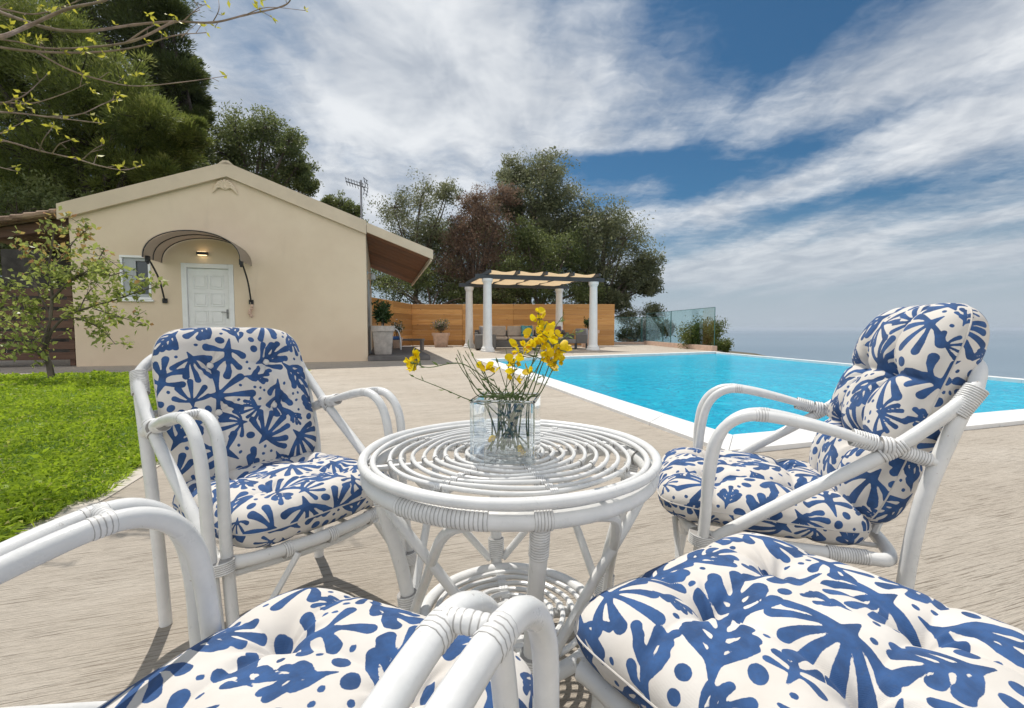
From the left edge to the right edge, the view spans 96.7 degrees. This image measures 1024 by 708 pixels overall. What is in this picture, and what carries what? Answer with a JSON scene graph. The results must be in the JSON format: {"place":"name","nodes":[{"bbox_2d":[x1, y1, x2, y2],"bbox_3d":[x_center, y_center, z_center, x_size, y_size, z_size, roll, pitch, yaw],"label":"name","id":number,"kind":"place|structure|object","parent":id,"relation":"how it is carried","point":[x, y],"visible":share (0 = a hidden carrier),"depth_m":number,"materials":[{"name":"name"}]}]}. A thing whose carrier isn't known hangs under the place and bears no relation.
{"place":"outdoors","nodes":[
{"label":"outdoors","id":0,"kind":"place"},
{"bbox_2d":[0,369,309,542],"bbox_3d":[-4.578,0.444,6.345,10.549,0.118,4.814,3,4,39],"label":"grass","id":1,"kind":"structure","parent":0,"point":[35,488],"depth_m":3.27,"materials":[{"name":"green plant"}]},
{"bbox_2d":[0,206,168,377],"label":"citrus tree","id":2,"kind":"object","parent":1,"relation":"on","point":[98,267],"visible":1,"depth_m":7.44,"materials":[{"name":"green plant"}]},
{"bbox_2d":[0,0,307,174],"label":"budding tree","id":3,"kind":"object","parent":1,"relation":"on","point":[13,32],"visible":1,"depth_m":3.04,"materials":[{"name":"plant"}]},
{"bbox_2d":[6,350,764,355],"bbox_3d":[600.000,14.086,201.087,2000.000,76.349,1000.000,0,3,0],"label":"ground","id":4,"kind":"structure","parent":0,"point":[729,352],"depth_m":18.63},
{"bbox_2d":[0,168,94,352],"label":"oak tree","id":5,"kind":"object","parent":4,"relation":"on","point":[42,199],"visible":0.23,"depth_m":13.94,"materials":[{"name":"green plant"}]},
{"bbox_2d":[0,0,215,215],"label":"pine tree","id":6,"kind":"object","parent":4,"relation":"on","point":[154,135],"visible":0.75,"depth_m":14.88,"materials":[{"name":"green plant"}]},
{"bbox_2d":[44,0,221,164],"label":"pine tree","id":7,"kind":"object","parent":4,"relation":"on","point":[174,64],"visible":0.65,"depth_m":19.33,"materials":[{"name":"green plant"}]},
{"bbox_2d":[185,150,211,169],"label":"oak tree","id":8,"kind":"object","parent":4,"relation":"on","point":[204,164],"visible":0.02,"depth_m":18.59,"materials":[{"name":"green plant"}]},
{"bbox_2d":[207,99,324,197],"bbox_3d":[-12.799,-6.122,23.318,6.907,12.758,4.693,0,3,0],"label":"oak tree","id":9,"kind":"object","parent":4,"relation":"on","point":[296,174],"visible":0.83,"depth_m":22.40,"materials":[{"name":"green plant"}]},
{"bbox_2d":[320,190,372,223],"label":"oak tree","id":10,"kind":"object","parent":4,"relation":"on","point":[339,203],"visible":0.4,"depth_m":24.35,"materials":[{"name":"green plant"}]},
{"bbox_2d":[358,166,470,303],"bbox_3d":[-5.737,-5.828,29.843,7.511,11.451,6.735,0,3,0],"label":"olive tree","id":11,"kind":"object","parent":4,"relation":"on","point":[443,194],"visible":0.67,"depth_m":28.35,"materials":[{"name":"green plant"}]},
{"bbox_2d":[371,255,511,318],"bbox_3d":[-4.569,-3.014,27.079,9.210,6.135,5.456,0,3,0],"label":"oak tree","id":12,"kind":"object","parent":4,"relation":"on","point":[382,281],"visible":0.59,"depth_m":26.39,"materials":[{"name":"green plant"}]},
{"bbox_2d":[421,181,538,303],"bbox_3d":[-2.045,-5.372,28.428,7.470,10.708,7.292,0,3,0],"label":"dry tree","id":13,"kind":"object","parent":4,"relation":"on","point":[485,211],"visible":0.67,"depth_m":27.01,"materials":[{"name":"brown plant"}]},
{"bbox_2d":[388,206,610,305],"bbox_3d":[-1.106,-5.117,31.991,15.487,9.801,8.449,0,3,0],"label":"oak tree","id":14,"kind":"object","parent":4,"relation":"on","point":[437,249],"visible":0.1,"depth_m":30.29,"materials":[{"name":"green plant"}]},
{"bbox_2d":[488,146,601,302],"bbox_3d":[2.071,-7.106,31.128,8.049,13.873,8.648,0,3,0],"label":"olive tree","id":15,"kind":"object","parent":4,"relation":"on","point":[541,174],"visible":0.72,"depth_m":29.19,"materials":[{"name":"green plant"}]},
{"bbox_2d":[486,214,610,303],"bbox_3d":[2.140,-4.022,27.618,7.288,8.104,6.959,0,3,0],"label":"oak tree","id":16,"kind":"object","parent":4,"relation":"on","point":[528,237],"visible":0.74,"depth_m":26.25,"materials":[{"name":"green plant"}]},
{"bbox_2d":[551,193,668,313],"bbox_3d":[6.190,-5.081,29.174,7.922,10.115,6.500,-1,3,-19],"label":"olive tree","id":17,"kind":"object","parent":4,"relation":"on","point":[643,272],"visible":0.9,"depth_m":28.06,"materials":[{"name":"green plant"}]},
{"bbox_2d":[614,317,663,343],"bbox_3d":[6.925,-1.155,25.375,3.050,1.800,0.200,0,3,0],"label":"glass screen","id":18,"kind":"object","parent":4,"relation":"on","point":[635,342],"visible":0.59,"depth_m":25.31,"materials":[{"name":"glass"}]},
{"bbox_2d":[614,300,675,341],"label":"olive tree","id":19,"kind":"object","parent":4,"relation":"on","point":[627,334],"visible":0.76,"depth_m":27.28,"materials":[{"name":"green plant"}]},
{"bbox_2d":[632,311,669,341],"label":"coastal shrub","id":20,"kind":"object","parent":4,"relation":"on","point":[658,331],"visible":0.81,"depth_m":26.25,"materials":[{"name":"green plant"}]},
{"bbox_2d":[674,311,733,348],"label":"coastal shrub","id":21,"kind":"object","parent":4,"relation":"on","point":[701,333],"visible":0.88,"depth_m":19.02,"materials":[{"name":"green plant"}]},
{"bbox_2d":[711,336,733,352],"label":"coastal shrub","id":22,"kind":"object","parent":4,"relation":"on","point":[722,345],"visible":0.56,"depth_m":17.60,"materials":[{"name":"green plant"}]},
{"bbox_2d":[0,344,1023,707],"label":"deck","id":23,"kind":"structure","parent":0,"point":[80,624],"depth_m":1.71,"materials":[{"name":"concrete"}]},
{"bbox_2d":[0,285,75,365],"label":"slatted fence","id":24,"kind":"object","parent":23,"relation":"on","point":[70,344],"visible":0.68,"depth_m":10.10,"materials":[{"name":"brown wood"}]},
{"bbox_2d":[11,371,312,537],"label":"kerb","id":25,"kind":"structure","parent":23,"relation":"on","point":[133,478],"depth_m":2.24,"materials":[{"name":"concrete"}]},
{"bbox_2d":[0,160,432,366],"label":"guest house","id":26,"kind":"structure","parent":23,"relation":"on","point":[223,243],"depth_m":11.03,"materials":[{"name":"beige paint"}]},
{"bbox_2d":[119,255,153,301],"bbox_3d":[-8.667,-1.737,10.494,0.700,1.054,0.160,-1,3,-16],"label":"window","id":27,"kind":"structure","parent":26,"relation":"in","point":[131,261],"depth_m":10.48,"materials":[{"name":"white paint"}]},
{"bbox_2d":[187,268,229,327],"bbox_3d":[-7.283,-0.964,10.962,0.871,2.165,0.110,-1,3,-16],"label":"door leaf","id":28,"kind":"structure","parent":26,"relation":"in","point":[208,289],"depth_m":10.94,"materials":[{"name":"white paint"}]},
{"bbox_2d":[248,302,253,317],"bbox_3d":[-6.362,-1.073,11.088,0.131,0.380,0.119,-1,3,-22],"label":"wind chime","id":29,"kind":"object","parent":26,"relation":"hanging from","point":[250,310],"visible":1,"depth_m":11.07,"materials":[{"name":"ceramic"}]},
{"bbox_2d":[345,177,367,218],"bbox_3d":[-5.367,-5.075,15.743,0.737,2.003,0.342,0,3,0],"label":"television antenna","id":30,"kind":"object","parent":26,"relation":"attached to","point":[360,185],"visible":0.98,"depth_m":15.70,"materials":[{"name":"grey metal"}]},
{"bbox_2d":[368,280,370,353],"bbox_3d":[-4.251,-1.092,13.573,0.047,2.120,1.000,-1,3,-16],"label":"side door","id":31,"kind":"structure","parent":26,"relation":"in","point":[369,314],"depth_m":13.10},
{"bbox_2d":[370,286,372,349],"bbox_3d":[-4.904,-1.217,15.827,0.057,2.120,1.500,-1,3,-16],"label":"side door","id":32,"kind":"structure","parent":26,"relation":"in","point":[370,286],"depth_m":15.15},
{"bbox_2d":[370,326,394,354],"bbox_3d":[-3.636,-0.393,12.808,0.670,0.800,0.670,-1,3,-16],"label":"square planter","id":33,"kind":"object","parent":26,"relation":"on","point":[382,336],"visible":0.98,"depth_m":12.55,"materials":[{"name":"concrete"}]},
{"bbox_2d":[371,299,393,325],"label":"pot plant","id":34,"kind":"object","parent":33,"relation":"on","point":[382,313],"visible":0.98,"depth_m":12.66,"materials":[{"name":"green plant"}]},
{"bbox_2d":[393,328,401,349],"bbox_3d":[-4.158,-0.587,15.726,0.644,0.875,0.595,-1,3,-15],"label":"porch chair","id":35,"kind":"object","parent":26,"relation":"on","point":[397,337],"visible":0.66,"depth_m":15.53,"materials":[{"name":"white paint"}]},
{"bbox_2d":[393,337,402,347],"bbox_3d":[-4.230,-0.414,16.803,0.367,0.400,0.367,0,3,0],"label":"square planter","id":36,"kind":"object","parent":26,"relation":"on","point":[396,343],"visible":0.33,"depth_m":16.67,"materials":[{"name":"ceramic"}]},
{"bbox_2d":[388,319,404,335],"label":"pot plant","id":37,"kind":"object","parent":36,"relation":"on","point":[398,327],"visible":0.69,"depth_m":16.71,"materials":[{"name":"green plant"}]},
{"bbox_2d":[129,327,416,628],"bbox_3d":[-0.727,0.347,1.392,0.678,0.857,0.601,2,4,35],"label":"cane armchair","id":38,"kind":"object","parent":23,"relation":"on","point":[229,436],"visible":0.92,"depth_m":1.30,"materials":[{"name":"fabric"}]},
{"bbox_2d":[0,498,558,707],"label":"cane armchair","id":39,"kind":"object","parent":23,"relation":"on","point":[313,648],"visible":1,"depth_m":0.52,"materials":[{"name":"fabric"}]},
{"bbox_2d":[372,297,411,345],"bbox_3d":[-5.323,-1.207,18.538,0.110,2.059,7.972,0,3,5],"label":"timber fence","id":40,"kind":"object","parent":23,"relation":"on","point":[401,311],"visible":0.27,"depth_m":20.89,"materials":[{"name":"brown wood"}]},
{"bbox_2d":[392,339,424,349],"bbox_3d":[-4.150,-0.382,18.207,1.240,0.450,0.500,0,3,0],"label":"bench","id":41,"kind":"object","parent":23,"relation":"on","point":[421,344],"visible":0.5,"depth_m":17.96,"materials":[{"name":"wood"}]},
{"bbox_2d":[432,333,449,346],"bbox_3d":[-3.320,-0.659,21.296,0.778,0.660,0.778,0,3,0],"label":"square planter","id":42,"kind":"object","parent":23,"relation":"on","point":[440,339],"visible":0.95,"depth_m":20.99,"materials":[{"name":"ceramic"}]},
{"bbox_2d":[430,318,449,332],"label":"pot plant","id":43,"kind":"object","parent":42,"relation":"on","point":[439,326],"visible":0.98,"depth_m":21.21,"materials":[{"name":"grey plant"}]},
{"bbox_2d":[357,418,661,680],"bbox_3d":[-0.005,0.508,1.144,0.719,0.561,0.719,0,3,0],"label":"round cane table","id":44,"kind":"object","parent":23,"relation":"on","point":[542,508],"visible":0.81,"depth_m":0.97,"materials":[{"name":"white wicker"}]},
{"bbox_2d":[470,392,539,463],"bbox_3d":[-0.012,0.167,1.056,0.145,0.140,0.135,1,3,9],"label":"square glass vase","id":45,"kind":"object","parent":44,"relation":"on","point":[535,426],"visible":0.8,"depth_m":1.00,"materials":[{"name":"clear glass"}]},
{"bbox_2d":[403,349,504,447],"bbox_3d":[-0.127,0.102,1.017,0.226,0.235,0.054,-2,4,-28],"label":"broom sprig","id":46,"kind":"object","parent":45,"relation":"in","point":[411,364],"visible":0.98,"depth_m":0.99,"materials":[{"name":"yellow plant"}]},
{"bbox_2d":[409,374,517,450],"bbox_3d":[-0.107,0.131,1.020,0.239,0.178,0.036,0,3,-8],"label":"broom sprig","id":47,"kind":"object","parent":45,"relation":"in","point":[477,403],"visible":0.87,"depth_m":1.03,"materials":[{"name":"green plant"}]},
{"bbox_2d":[455,357,500,447],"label":"broom sprig","id":48,"kind":"object","parent":45,"relation":"in","point":[486,395],"visible":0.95,"depth_m":1.05,"materials":[{"name":"green plant"}]},
{"bbox_2d":[456,354,514,447],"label":"green sprig","id":49,"kind":"object","parent":45,"relation":"in","point":[478,389],"visible":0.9,"depth_m":1.05,"materials":[{"name":"green plant"}]},
{"bbox_2d":[476,361,503,437],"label":"broom sprig","id":50,"kind":"object","parent":45,"relation":"in","point":[489,366],"visible":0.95,"depth_m":1.04,"materials":[{"name":"yellow plant"}]},
{"bbox_2d":[463,355,518,437],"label":"green sprig","id":51,"kind":"object","parent":45,"relation":"in","point":[488,391],"visible":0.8,"depth_m":1.04,"materials":[{"name":"green plant"}]},
{"bbox_2d":[488,435,494,441],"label":"broom flower","id":52,"kind":"object","parent":45,"relation":"in","point":[492,439],"visible":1,"depth_m":1.03,"materials":[{"name":"yellow plant"}]},
{"bbox_2d":[458,351,525,451],"bbox_3d":[-0.046,0.105,1.040,0.161,0.228,0.018,1,3,11],"label":"green sprig","id":53,"kind":"object","parent":45,"relation":"in","point":[500,408],"visible":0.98,"depth_m":1.04,"materials":[{"name":"green plant"}]},
{"bbox_2d":[465,351,518,450],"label":"green sprig","id":54,"kind":"object","parent":45,"relation":"in","point":[512,415],"visible":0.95,"depth_m":1.04,"materials":[{"name":"green plant"}]},
{"bbox_2d":[469,369,514,444],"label":"green sprig","id":55,"kind":"object","parent":45,"relation":"in","point":[501,395],"visible":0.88,"depth_m":1.05,"materials":[{"name":"green plant"}]},
{"bbox_2d":[468,339,517,440],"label":"broom sprig","id":56,"kind":"object","parent":45,"relation":"in","point":[492,389],"visible":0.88,"depth_m":1.05,"materials":[{"name":"green plant"}]},
{"bbox_2d":[489,378,506,449],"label":"green sprig","id":57,"kind":"object","parent":45,"relation":"in","point":[503,419],"visible":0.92,"depth_m":1.04,"materials":[{"name":"green plant"}]},
{"bbox_2d":[482,371,517,435],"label":"green sprig","id":58,"kind":"object","parent":45,"relation":"in","point":[511,398],"visible":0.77,"depth_m":1.06,"materials":[{"name":"green plant"}]},
{"bbox_2d":[484,366,517,438],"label":"green sprig","id":59,"kind":"object","parent":45,"relation":"in","point":[487,408],"visible":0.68,"depth_m":1.06,"materials":[{"name":"green plant"}]},
{"bbox_2d":[481,378,523,444],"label":"green sprig","id":60,"kind":"object","parent":45,"relation":"in","point":[505,394],"visible":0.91,"depth_m":1.04,"materials":[{"name":"green plant"}]},
{"bbox_2d":[487,358,520,449],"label":"green sprig","id":61,"kind":"object","parent":45,"relation":"in","point":[510,414],"visible":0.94,"depth_m":1.04,"materials":[{"name":"green plant"}]},
{"bbox_2d":[501,362,508,443],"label":"green sprig","id":62,"kind":"object","parent":45,"relation":"in","point":[503,414],"visible":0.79,"depth_m":1.06,"materials":[{"name":"green plant"}]},
{"bbox_2d":[485,358,536,444],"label":"green sprig","id":63,"kind":"object","parent":45,"relation":"in","point":[522,439],"visible":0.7,"depth_m":1.05,"materials":[{"name":"green plant"}]},
{"bbox_2d":[507,364,514,446],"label":"green sprig","id":64,"kind":"object","parent":45,"relation":"in","point":[509,412],"visible":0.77,"depth_m":1.05,"materials":[{"name":"green plant"}]},
{"bbox_2d":[502,351,521,448],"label":"green sprig","id":65,"kind":"object","parent":45,"relation":"in","point":[514,414],"visible":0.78,"depth_m":1.05,"materials":[{"name":"green plant"}]},
{"bbox_2d":[497,376,530,432],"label":"green sprig","id":66,"kind":"object","parent":45,"relation":"in","point":[500,399],"visible":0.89,"depth_m":1.05,"materials":[{"name":"green plant"}]},
{"bbox_2d":[505,353,523,444],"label":"broom sprig","id":67,"kind":"object","parent":45,"relation":"in","point":[510,359],"visible":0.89,"depth_m":1.01,"materials":[{"name":"yellow plant"}]},
{"bbox_2d":[487,357,543,450],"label":"green sprig","id":68,"kind":"object","parent":45,"relation":"in","point":[490,414],"visible":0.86,"depth_m":1.04,"materials":[{"name":"green plant"}]},
{"bbox_2d":[502,363,534,444],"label":"broom sprig","id":69,"kind":"object","parent":45,"relation":"in","point":[525,371],"visible":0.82,"depth_m":1.02,"materials":[{"name":"yellow plant"}]},
{"bbox_2d":[517,445,525,454],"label":"broom flower","id":70,"kind":"object","parent":45,"relation":"in","point":[520,448],"visible":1,"depth_m":1.03,"materials":[{"name":"yellow plant"}]},
{"bbox_2d":[514,383,529,448],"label":"green sprig","id":71,"kind":"object","parent":45,"relation":"in","point":[519,390],"visible":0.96,"depth_m":1.05,"materials":[{"name":"green plant"}]},
{"bbox_2d":[496,329,564,445],"bbox_3d":[0.045,0.081,1.040,0.167,0.275,0.060,3,4,38],"label":"broom sprig","id":72,"kind":"object","parent":45,"relation":"in","point":[552,365],"visible":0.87,"depth_m":1.01,"materials":[{"name":"yellow plant"}]},
{"bbox_2d":[509,307,555,448],"bbox_3d":[0.048,0.055,1.040,0.098,0.326,0.052,2,4,27],"label":"broom sprig","id":73,"kind":"object","parent":45,"relation":"in","point":[541,323],"visible":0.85,"depth_m":1.03,"materials":[{"name":"yellow plant"}]},
{"bbox_2d":[509,323,557,443],"bbox_3d":[0.029,0.075,1.006,0.146,0.289,0.086,3,4,39],"label":"broom sprig","id":74,"kind":"object","parent":45,"relation":"in","point":[543,336],"visible":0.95,"depth_m":0.99,"materials":[{"name":"yellow plant"}]},
{"bbox_2d":[517,312,563,445],"bbox_3d":[0.068,0.056,1.085,0.145,0.319,0.026,-2,4,-32],"label":"broom sprig","id":75,"kind":"object","parent":45,"relation":"in","point":[562,320],"visible":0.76,"depth_m":1.06,"materials":[{"name":"green plant"}]},
{"bbox_2d":[499,328,583,446],"bbox_3d":[0.073,0.078,1.065,0.208,0.279,0.028,-1,3,-10],"label":"broom sprig","id":76,"kind":"object","parent":45,"relation":"in","point":[573,334],"visible":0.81,"depth_m":1.06,"materials":[{"name":"green plant"}]},
{"bbox_2d":[526,337,571,446],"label":"broom sprig","id":77,"kind":"object","parent":45,"relation":"in","point":[564,346],"visible":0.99,"depth_m":0.96,"materials":[{"name":"yellow plant"}]},
{"bbox_2d":[412,304,614,345],"bbox_3d":[0.057,-1.427,22.511,9.994,2.059,0.110,0,3,0],"label":"timber fence","id":78,"kind":"object","parent":23,"relation":"on","point":[424,316],"visible":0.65,"depth_m":22.44,"materials":[{"name":"brown wood"}]},
{"bbox_2d":[474,326,568,348],"bbox_3d":[0.460,-0.730,19.144,4.040,0.920,2.100,0,3,-6],"label":"corner sofa","id":79,"kind":"object","parent":23,"relation":"on","point":[501,336],"visible":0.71,"depth_m":19.46,"materials":[{"name":"grey fabric"}]},
{"bbox_2d":[521,325,532,335],"bbox_3d":[0.640,-1.012,19.767,0.500,0.500,0.160,0,-19,-6],"label":"cushion","id":80,"kind":"object","parent":79,"relation":"on","point":[523,328],"visible":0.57,"depth_m":19.74,"materials":[{"name":"teal fabric"}]},
{"bbox_2d":[554,326,560,335],"bbox_3d":[1.932,-0.999,19.879,0.460,0.460,0.160,-1,-19,-12],"label":"cushion","id":81,"kind":"object","parent":79,"relation":"on","point":[558,327],"visible":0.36,"depth_m":19.87,"materials":[{"name":"fabric"}]},
{"bbox_2d":[459,269,604,351],"bbox_3d":[0.664,-1.711,19.159,5.231,2.997,4.494,-1,3,-16],"label":"pergola","id":82,"kind":"object","parent":23,"relation":"on","point":[488,280],"visible":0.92,"depth_m":17.95,"materials":[{"name":"white paint"}]},
{"bbox_2d":[563,329,587,348],"bbox_3d":[2.736,-0.654,19.405,0.760,0.860,0.870,-2,4,-35],"label":"lounge chair","id":83,"kind":"object","parent":23,"relation":"on","point":[581,337],"visible":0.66,"depth_m":19.16,"materials":[{"name":"grey wicker"}]},
{"bbox_2d":[581,330,599,346],"bbox_3d":[3.550,-0.712,20.993,0.864,0.800,0.864,0,3,0],"label":"square planter","id":84,"kind":"object","parent":23,"relation":"on","point":[584,344],"visible":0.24,"depth_m":20.67,"materials":[{"name":"ceramic"}]},
{"bbox_2d":[583,316,588,329],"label":"pot plant","id":85,"kind":"object","parent":84,"relation":"on","point":[586,322],"visible":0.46,"depth_m":20.91,"materials":[{"name":"green plant"}]},
{"bbox_2d":[644,307,716,350],"bbox_3d":[7.463,-1.150,20.942,0.264,1.675,7.268,0,3,-4],"label":"glass balustrade","id":86,"kind":"object","parent":23,"relation":"on","point":[692,346],"visible":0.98,"depth_m":20.15,"materials":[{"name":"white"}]},
{"bbox_2d":[475,351,1023,452],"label":"pool coping","id":87,"kind":"object","parent":23,"relation":"on","point":[684,429],"visible":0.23,"depth_m":4.31,"materials":[{"name":"white stone"}]},
{"bbox_2d":[573,532,1023,707],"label":"footstool","id":88,"kind":"object","parent":23,"relation":"on","point":[747,620],"visible":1,"depth_m":0.62,"materials":[{"name":"fabric"}]},
{"bbox_2d":[657,303,989,589],"bbox_3d":[0.806,0.321,1.331,0.719,0.915,0.601,1,3,20],"label":"cane armchair","id":89,"kind":"object","parent":23,"relation":"on","point":[904,402],"visible":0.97,"depth_m":1.10,"materials":[{"name":"fabric"}]},
{"bbox_2d":[1,0,1023,330],"label":"sky","id":90,"kind":"structure","parent":0,"point":[801,164],"materials":[{"name":"blue"}]},
{"bbox_2d":[403,330,1023,378],"bbox_3d":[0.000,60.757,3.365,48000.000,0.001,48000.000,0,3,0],"label":"sea","id":91,"kind":"structure","parent":0,"point":[1003,355],"depth_m":1660.27,"materials":[{"name":"liquid"}]},
{"bbox_2d":[500,354,1023,434],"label":"pool water","id":92,"kind":"structure","parent":0,"point":[678,386],"depth_m":7.60,"materials":[{"name":"blue liquid"}]}
]}

